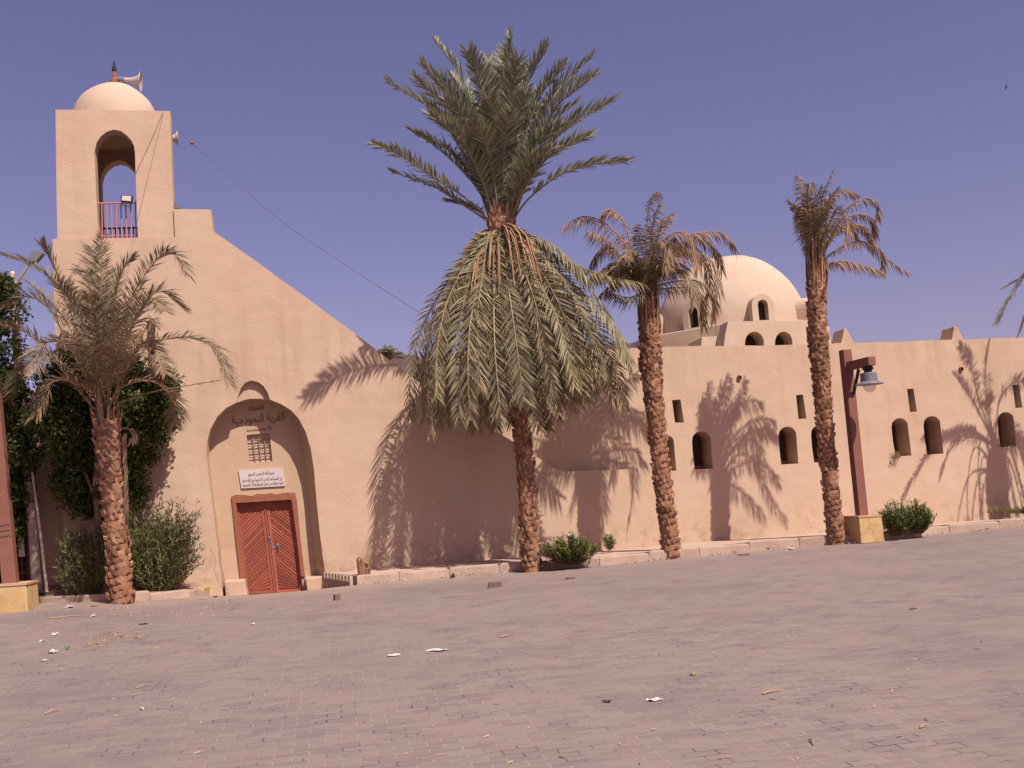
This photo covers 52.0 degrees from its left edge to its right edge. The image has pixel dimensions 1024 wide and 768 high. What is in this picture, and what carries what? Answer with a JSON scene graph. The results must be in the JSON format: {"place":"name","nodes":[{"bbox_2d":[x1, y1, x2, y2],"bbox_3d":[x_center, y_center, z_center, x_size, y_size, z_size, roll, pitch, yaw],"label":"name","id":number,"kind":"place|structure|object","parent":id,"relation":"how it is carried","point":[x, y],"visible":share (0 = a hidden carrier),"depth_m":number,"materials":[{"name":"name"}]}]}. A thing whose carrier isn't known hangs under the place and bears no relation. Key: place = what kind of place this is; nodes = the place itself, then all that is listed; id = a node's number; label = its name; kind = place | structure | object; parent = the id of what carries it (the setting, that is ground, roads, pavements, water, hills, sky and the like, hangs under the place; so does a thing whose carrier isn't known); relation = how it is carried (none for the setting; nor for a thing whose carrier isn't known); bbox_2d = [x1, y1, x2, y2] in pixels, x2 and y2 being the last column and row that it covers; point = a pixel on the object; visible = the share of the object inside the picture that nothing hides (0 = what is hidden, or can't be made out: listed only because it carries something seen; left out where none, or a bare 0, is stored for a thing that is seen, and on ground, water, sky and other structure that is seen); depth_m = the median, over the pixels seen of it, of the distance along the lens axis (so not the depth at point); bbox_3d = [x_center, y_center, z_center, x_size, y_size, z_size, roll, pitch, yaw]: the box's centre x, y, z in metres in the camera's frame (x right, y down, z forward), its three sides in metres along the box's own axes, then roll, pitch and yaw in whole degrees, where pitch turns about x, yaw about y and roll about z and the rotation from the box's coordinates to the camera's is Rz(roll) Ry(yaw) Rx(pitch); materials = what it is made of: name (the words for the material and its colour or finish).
{"place":"outdoors","nodes":[
{"label":"outdoors","id":0,"kind":"place"},
{"bbox_2d":[5,341,639,472],"bbox_3d":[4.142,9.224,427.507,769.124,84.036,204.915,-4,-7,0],"label":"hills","id":1,"kind":"structure","parent":0,"point":[400,363],"depth_m":512.90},
{"bbox_2d":[0,525,1023,767],"bbox_3d":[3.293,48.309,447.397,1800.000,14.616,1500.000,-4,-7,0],"label":"road","id":2,"kind":"structure","parent":0,"point":[850,625],"depth_m":9.69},
{"bbox_2d":[0,580,38,612],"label":"plinth","id":3,"kind":"structure","parent":2,"relation":"on","point":[20,596],"depth_m":19.21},
{"bbox_2d":[0,380,18,583],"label":"lamp post","id":4,"kind":"object","parent":3,"relation":"on","point":[9,564],"visible":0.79,"depth_m":19.73,"materials":[{"name":"metal"}]},
{"bbox_2d":[28,437,64,584],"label":"garden wall","id":5,"kind":"structure","parent":2,"relation":"on","point":[48,514],"depth_m":22.35,"materials":[{"name":"paint"}]},
{"bbox_2d":[0,488,29,582],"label":"lattice gate","id":6,"kind":"structure","parent":5,"relation":"attached to","point":[23,560],"depth_m":22.05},
{"bbox_2d":[49,615,84,618],"bbox_3d":[-7.452,3.922,17.715,0.017,0.043,0.718,-10,-9,42],"label":"stick","id":7,"kind":"object","parent":2,"relation":"on","point":[66,616],"visible":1,"depth_m":17.65,"materials":[{"name":"wood"}]},
{"bbox_2d":[38,581,200,596],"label":"planting soil","id":8,"kind":"structure","parent":2,"relation":"on","point":[56,590],"depth_m":21.73,"materials":[{"name":"brown soil"}]},
{"bbox_2d":[0,271,44,549],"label":"garden tree","id":9,"kind":"object","parent":8,"relation":"on","point":[16,444],"visible":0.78,"depth_m":21.55,"materials":[{"name":"green plant"}]},
{"bbox_2d":[10,250,44,591],"bbox_3d":[-10.036,0.732,21.852,0.686,7.128,0.263,-3,-7,-7],"label":"concrete pole","id":10,"kind":"object","parent":8,"relation":"on","point":[36,567],"visible":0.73,"depth_m":21.53,"materials":[{"name":"grey concrete"}]},
{"bbox_2d":[29,459,48,591],"bbox_3d":[-9.678,2.761,21.452,0.387,2.962,0.062,-5,-7,7],"label":"slanted pole","id":11,"kind":"object","parent":8,"relation":"on","point":[41,540],"visible":0.91,"depth_m":21.40,"materials":[{"name":"brown wood"}]},
{"bbox_2d":[49,517,107,595],"bbox_3d":[-8.540,3.501,21.007,1.391,1.811,0.888,-4,-7,0],"label":"feathery shrub","id":12,"kind":"object","parent":8,"relation":"on","point":[83,571],"visible":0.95,"depth_m":20.81,"materials":[{"name":"green plant"}]},
{"bbox_2d":[13,347,186,590],"bbox_3d":[-8.354,1.640,21.499,3.412,5.166,1.844,-2,-7,-20],"label":"garden tree","id":13,"kind":"object","parent":8,"relation":"on","point":[65,418],"visible":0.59,"depth_m":21.32,"materials":[{"name":"green plant"}]},
{"bbox_2d":[127,494,205,591],"bbox_3d":[-7.266,3.281,21.486,2.077,2.171,1.328,-4,-7,0],"label":"feathery shrub","id":14,"kind":"object","parent":8,"relation":"on","point":[164,552],"visible":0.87,"depth_m":21.22,"materials":[{"name":"green plant"}]},
{"bbox_2d":[0,231,241,604],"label":"date palm","id":15,"kind":"object","parent":2,"relation":"on","point":[104,352],"visible":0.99,"depth_m":20.02,"materials":[{"name":"green plant"}]},
{"bbox_2d":[39,586,209,602],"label":"kerb","id":16,"kind":"structure","parent":2,"relation":"on","point":[172,594],"depth_m":20.83,"materials":[{"name":"concrete"}]},
{"bbox_2d":[333,594,340,599],"bbox_3d":[-3.050,3.711,18.285,0.100,0.100,0.100,0,-7,-28],"label":"broken paver","id":17,"kind":"object","parent":2,"relation":"on","point":[336,596],"visible":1,"depth_m":18.24,"materials":[{"name":"brick"}]},
{"bbox_2d":[322,571,356,588],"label":"pavement end","id":18,"kind":"structure","parent":2,"relation":"on","point":[337,579],"depth_m":22.23,"materials":[{"name":"concrete"}]},
{"bbox_2d":[377,344,407,359],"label":"distant palm","id":19,"kind":"object","parent":2,"relation":"on","point":[388,352],"visible":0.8,"depth_m":60.59,"materials":[{"name":"green plant"}]},
{"bbox_2d":[425,648,446,651],"bbox_3d":[-0.814,2.851,11.264,0.258,0.019,0.144,-6,-7,20],"label":"paper scrap","id":20,"kind":"object","parent":2,"relation":"on","point":[435,649],"visible":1,"depth_m":11.24,"materials":[{"name":"white paper"}]},
{"bbox_2d":[4,595,944,764],"bbox_3d":[-2.817,3.122,12.915,15.786,0.225,9.844,-7,-7,26],"label":"straw","id":21,"kind":"object","parent":2,"relation":"on","point":[93,643],"visible":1,"depth_m":12.54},
{"bbox_2d":[488,581,501,587],"bbox_3d":[-0.306,3.577,18.735,0.230,0.090,0.140,-3,-7,-6],"label":"broken paver","id":22,"kind":"object","parent":2,"relation":"on","point":[494,584],"visible":1,"depth_m":18.67,"materials":[{"name":"concrete"}]},
{"bbox_2d":[367,25,650,572],"bbox_3d":[0.039,-1.998,22.357,5.762,12.424,3.587,-4,-7,0],"label":"date palm","id":23,"kind":"object","parent":2,"relation":"on","point":[506,289],"visible":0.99,"depth_m":21.91,"materials":[{"name":"green plant"}]},
{"bbox_2d":[15,525,1022,763],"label":"rubbish bits","id":24,"kind":"object","parent":2,"relation":"on","point":[522,599],"visible":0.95,"depth_m":21.14,"materials":[{"name":"paper"}]},
{"bbox_2d":[53,62,1023,595],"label":"mosque","id":25,"kind":"structure","parent":2,"relation":"on","point":[305,456],"depth_m":23.78,"materials":[{"name":"paint"}]},
{"bbox_2d":[121,195,132,205],"bbox_3d":[-8.480,-4.034,23.121,0.249,0.245,0.133,-3,-7,-12],"label":"floodlight","id":26,"kind":"object","parent":25,"relation":"attached to","point":[126,198],"visible":1,"depth_m":23.08,"materials":[{"name":"white metal"}]},
{"bbox_2d":[117,71,142,91],"bbox_3d":[-8.921,-7.053,24.540,0.603,0.475,0.469,-4,-7,0],"label":"loudspeaker","id":27,"kind":"object","parent":25,"relation":"attached to","point":[137,81],"visible":0.98,"depth_m":24.43,"materials":[{"name":"grey metal"}]},
{"bbox_2d":[125,112,163,289],"bbox_3d":[-8.118,-3.844,23.140,0.968,4.490,0.050,-2,-7,-15],"label":"cable","id":28,"kind":"object","parent":25,"relation":"attached to","point":[143,195],"visible":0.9,"depth_m":23.18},
{"bbox_2d":[172,131,177,145],"bbox_3d":[-7.902,-5.691,24.380,0.402,0.378,0.356,-4,-7,0],"label":"loudspeaker","id":29,"kind":"object","parent":25,"relation":"attached to","point":[175,137],"visible":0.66,"depth_m":24.27,"materials":[{"name":"grey metal"}]},
{"bbox_2d":[174,203,180,208],"bbox_3d":[-7.490,-3.985,23.490,0.132,0.112,0.100,-3,-7,-12],"label":"parapet lamp","id":30,"kind":"object","parent":25,"relation":"attached to","point":[176,206],"visible":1,"depth_m":23.45,"materials":[{"name":"grey metal"}]},
{"bbox_2d":[236,500,302,593],"bbox_3d":[-5.398,3.593,23.352,1.379,2.127,0.120,-3,-7,-12],"label":"door","id":31,"kind":"structure","parent":25,"relation":"in","point":[268,536],"depth_m":23.35,"materials":[{"name":"wood"}]},
{"bbox_2d":[172,123,461,340],"bbox_3d":[-4.239,-3.373,25.282,7.512,5.193,0.125,0,-8,-29],"label":"cable","id":32,"kind":"object","parent":25,"relation":"attached to","point":[292,229],"visible":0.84,"depth_m":24.73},
{"bbox_2d":[692,433,704,468],"bbox_3d":[4.480,1.665,25.897,0.491,0.919,0.050,-3,-7,-12],"label":"window","id":33,"kind":"structure","parent":25,"relation":"in","point":[697,444],"depth_m":25.93,"materials":[{"name":"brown wood"}]},
{"bbox_2d":[779,429,788,463],"bbox_3d":[6.680,1.577,26.361,0.486,0.922,0.050,-3,-7,-12],"label":"window","id":34,"kind":"structure","parent":25,"relation":"in","point":[782,435],"depth_m":26.39,"materials":[{"name":"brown wood"}]},
{"bbox_2d":[811,428,818,461],"bbox_3d":[7.528,1.544,26.539,0.476,0.917,0.050,-3,-7,-12],"label":"window","id":35,"kind":"structure","parent":25,"relation":"in","point":[814,439],"depth_m":26.58,"materials":[{"name":"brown wood"}]},
{"bbox_2d":[892,422,898,452],"bbox_3d":[9.691,1.406,27.002,0.473,0.959,0.050,-3,-7,-12],"label":"window","id":36,"kind":"structure","parent":25,"relation":"in","point":[894,433],"depth_m":27.04,"materials":[{"name":"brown wood"}]},
{"bbox_2d":[892,452,900,458],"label":"sill weeds","id":37,"kind":"object","parent":25,"relation":"on","point":[897,454],"visible":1,"depth_m":26.29,"materials":[{"name":"green plant"}]},
{"bbox_2d":[924,420,930,453],"bbox_3d":[10.571,1.365,27.188,0.488,0.966,0.050,-3,-7,-12],"label":"window","id":38,"kind":"structure","parent":25,"relation":"in","point":[926,432],"depth_m":27.23,"materials":[{"name":"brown wood"}]},
{"bbox_2d":[998,417,1002,446],"bbox_3d":[12.648,1.238,27.632,0.492,0.891,0.050,-3,-7,-12],"label":"window","id":39,"kind":"structure","parent":25,"relation":"in","point":[999,423],"depth_m":27.67,"materials":[{"name":"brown wood"}]},
{"bbox_2d":[540,531,601,564],"bbox_3d":[1.201,3.368,21.680,1.326,0.722,0.985,-4,-7,0],"label":"bush","id":40,"kind":"object","parent":2,"relation":"on","point":[575,554],"visible":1,"depth_m":21.54,"materials":[{"name":"green plant"}]},
{"bbox_2d":[560,192,738,558],"bbox_3d":[3.237,-0.055,22.714,4.038,8.316,2.473,-4,-7,0],"label":"date palm","id":41,"kind":"object","parent":2,"relation":"on","point":[651,275],"visible":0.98,"depth_m":22.64,"materials":[{"name":"plant"}]},
{"bbox_2d":[646,697,662,700],"bbox_3d":[1.071,2.362,7.878,0.125,0.019,0.080,-1,-7,-21],"label":"paper scrap","id":42,"kind":"object","parent":2,"relation":"on","point":[655,698],"visible":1,"depth_m":7.87,"materials":[{"name":"white paper"}]},
{"bbox_2d":[357,518,1023,584],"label":"kerb","id":43,"kind":"structure","parent":2,"relation":"on","point":[748,546],"depth_m":22.19,"materials":[{"name":"concrete"}]},
{"bbox_2d":[762,689,780,693],"bbox_3d":[1.940,2.297,7.852,0.176,0.025,0.015,-1,-7,-27],"label":"stick","id":44,"kind":"object","parent":2,"relation":"on","point":[768,691],"visible":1,"depth_m":7.84,"materials":[{"name":"wood"}]},
{"bbox_2d":[785,170,911,544],"bbox_3d":[7.638,-0.541,22.960,2.580,8.609,1.742,-4,-7,0],"label":"date palm","id":45,"kind":"object","parent":2,"relation":"on","point":[809,220],"visible":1,"depth_m":22.98,"materials":[{"name":"brown plant"}]},
{"bbox_2d":[844,515,883,543],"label":"plinth","id":46,"kind":"structure","parent":2,"relation":"on","point":[862,529],"depth_m":22.16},
{"bbox_2d":[839,349,883,515],"bbox_3d":[7.568,0.988,22.253,0.614,3.626,1.177,-4,-7,0],"label":"lamp post","id":47,"kind":"object","parent":46,"relation":"on","point":[849,366],"visible":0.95,"depth_m":22.59,"materials":[{"name":"metal"}]},
{"bbox_2d":[877,499,916,535],"bbox_3d":[8.211,2.827,22.467,0.893,0.831,0.860,-4,-7,0],"label":"bush","id":48,"kind":"object","parent":2,"relation":"on","point":[894,525],"visible":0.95,"depth_m":22.33,"materials":[{"name":"green plant"}]},
{"bbox_2d":[900,498,937,533],"bbox_3d":[8.681,2.833,22.572,0.857,0.765,0.855,-4,-7,0],"label":"bush","id":49,"kind":"object","parent":2,"relation":"on","point":[923,522],"visible":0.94,"depth_m":22.40,"materials":[{"name":"green plant"}]},
{"bbox_2d":[985,505,1023,513],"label":"creeping weeds","id":50,"kind":"object","parent":2,"relation":"on","point":[1015,510],"visible":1,"depth_m":25.99,"materials":[{"name":"plant"}]},
{"bbox_2d":[991,272,1023,338],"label":"date palm","id":51,"kind":"object","parent":2,"relation":"on","point":[998,317],"visible":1,"depth_m":24.64,"materials":[{"name":"green plant"}]},
{"bbox_2d":[0,0,1023,391],"label":"sky","id":52,"kind":"structure","parent":0,"point":[719,107],"materials":[{"name":"blue"}]},
{"bbox_2d":[352,517,1023,575],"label":"pavement","id":53,"kind":"structure","parent":0,"point":[518,559],"depth_m":23.19,"materials":[{"name":"beige concrete"}]},
{"bbox_2d":[356,557,370,574],"bbox_3d":[-3.072,3.771,21.768,0.285,0.374,0.267,-4,-7,0],"label":"palm stump","id":54,"kind":"object","parent":53,"relation":"on","point":[363,568],"visible":0.94,"depth_m":21.68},
{"bbox_2d":[602,531,616,550],"bbox_3d":[2.118,3.439,23.034,0.427,0.429,0.349,-4,-7,0],"label":"bush","id":55,"kind":"object","parent":53,"relation":"on","point":[612,541],"visible":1,"depth_m":23.02,"materials":[{"name":"green plant"}]}
]}

